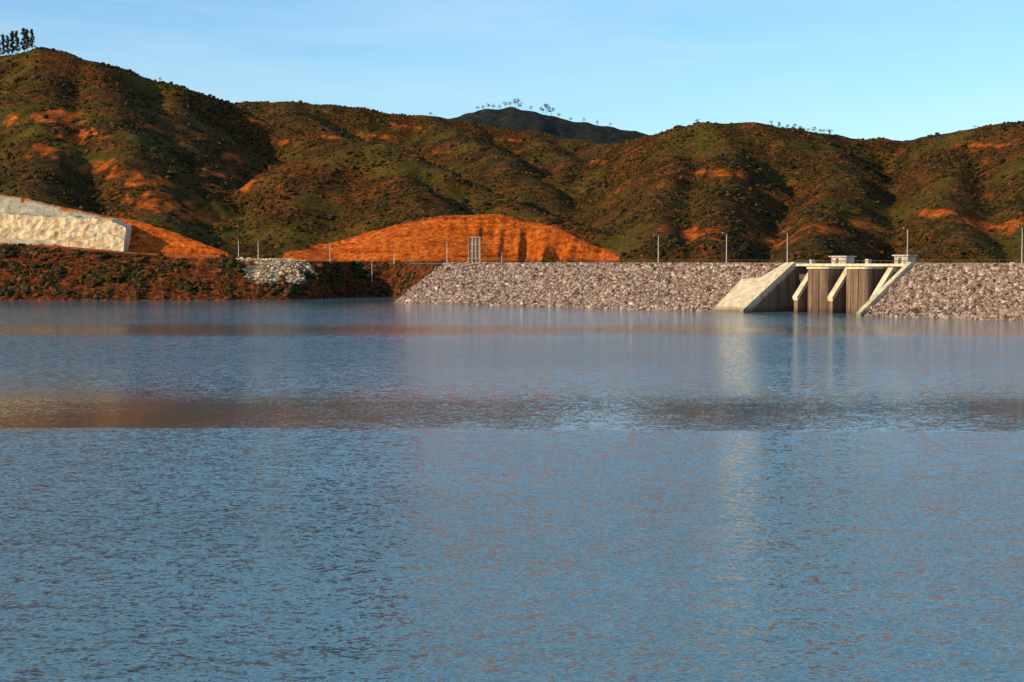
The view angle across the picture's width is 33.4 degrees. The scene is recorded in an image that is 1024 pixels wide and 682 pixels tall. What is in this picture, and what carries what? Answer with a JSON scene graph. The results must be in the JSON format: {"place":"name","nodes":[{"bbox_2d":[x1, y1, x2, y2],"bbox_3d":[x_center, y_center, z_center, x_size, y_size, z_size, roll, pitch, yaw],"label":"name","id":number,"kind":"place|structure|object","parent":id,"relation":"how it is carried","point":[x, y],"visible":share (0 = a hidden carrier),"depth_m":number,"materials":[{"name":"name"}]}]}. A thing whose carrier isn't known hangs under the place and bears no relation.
{"place":"outdoors","nodes":[
{"label":"outdoors","id":0,"kind":"place"},
{"bbox_2d":[0,297,1023,681],"bbox_3d":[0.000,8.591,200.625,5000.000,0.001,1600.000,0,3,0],"label":"lake water","id":1,"kind":"structure","parent":0,"point":[366,489],"depth_m":131.59,"materials":[{"name":"blue liquid"}]},
{"bbox_2d":[0,48,1023,299],"bbox_3d":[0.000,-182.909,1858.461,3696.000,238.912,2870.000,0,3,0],"label":"hills terrain","id":2,"kind":"structure","parent":0,"point":[506,234],"depth_m":1021.66,"materials":[{"name":"green plant"}]},
{"bbox_2d":[0,27,35,54],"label":"pine tree row","id":3,"kind":"object","parent":2,"relation":"on","point":[24,44],"visible":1,"depth_m":1296.67,"materials":[{"name":"green plant"}]},
{"bbox_2d":[0,212,131,251],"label":"retaining wall","id":4,"kind":"structure","parent":2,"relation":"on","point":[99,232],"depth_m":891.37,"materials":[{"name":"beige stone"}]},
{"bbox_2d":[0,245,445,299],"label":"shore shrubs","id":5,"kind":"object","parent":2,"relation":"on","point":[21,287],"visible":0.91,"depth_m":799.84,"materials":[{"name":"green plant"}]},
{"bbox_2d":[235,257,316,284],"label":"pale rubble","id":6,"kind":"object","parent":2,"relation":"on","point":[279,260],"visible":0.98,"depth_m":811.10,"materials":[{"name":"stone"}]},
{"bbox_2d":[0,47,1023,259],"bbox_3d":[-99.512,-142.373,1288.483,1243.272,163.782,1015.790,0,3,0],"label":"hillside shrubs","id":7,"kind":"object","parent":2,"relation":"on","point":[744,246],"visible":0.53,"depth_m":1066.91,"materials":[{"name":"green plant"}]},
{"bbox_2d":[476,98,611,126],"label":"hilltop trees","id":8,"kind":"object","parent":2,"relation":"on","point":[547,107],"visible":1,"depth_m":2378.50,"materials":[{"name":"green plant"}]},
{"bbox_2d":[159,77,976,132],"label":"ridge trees","id":9,"kind":"object","parent":2,"relation":"on","point":[813,129],"visible":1,"depth_m":1219.15,"materials":[{"name":"green plant"}]},
{"bbox_2d":[393,260,1023,320],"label":"rockfill dam","id":10,"kind":"structure","parent":2,"relation":"on","point":[987,291],"depth_m":640.02,"materials":[{"name":"stone"}]},
{"bbox_2d":[468,237,480,261],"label":"control tower","id":11,"kind":"structure","parent":10,"relation":"on","point":[473,248],"depth_m":857.10,"materials":[{"name":"concrete"}]},
{"bbox_2d":[725,233,726,262],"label":"street lamp","id":12,"kind":"object","parent":10,"relation":"on","point":[726,247],"visible":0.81,"depth_m":646.11,"materials":[{"name":"metal"}]},
{"bbox_2d":[783,231,787,261],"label":"street lamp","id":13,"kind":"object","parent":10,"relation":"on","point":[787,246],"visible":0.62,"depth_m":624.71,"materials":[{"name":"metal"}]},
{"bbox_2d":[711,255,923,315],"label":"spillway","id":14,"kind":"object","parent":10,"relation":"on","point":[796,286],"visible":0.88,"depth_m":593.94,"materials":[{"name":"concrete"}]},
{"bbox_2d":[796,258,906,263],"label":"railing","id":15,"kind":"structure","parent":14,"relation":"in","point":[837,260],"depth_m":593.59,"materials":[{"name":"metal"}]},
{"bbox_2d":[1018,226,1022,262],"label":"street lamp","id":16,"kind":"object","parent":10,"relation":"on","point":[1022,245],"visible":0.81,"depth_m":553.99,"materials":[{"name":"metal"}]},
{"bbox_2d":[0,0,1023,140],"label":"sky","id":17,"kind":"structure","parent":0,"point":[901,70],"materials":[{"name":"blue"}]}
]}

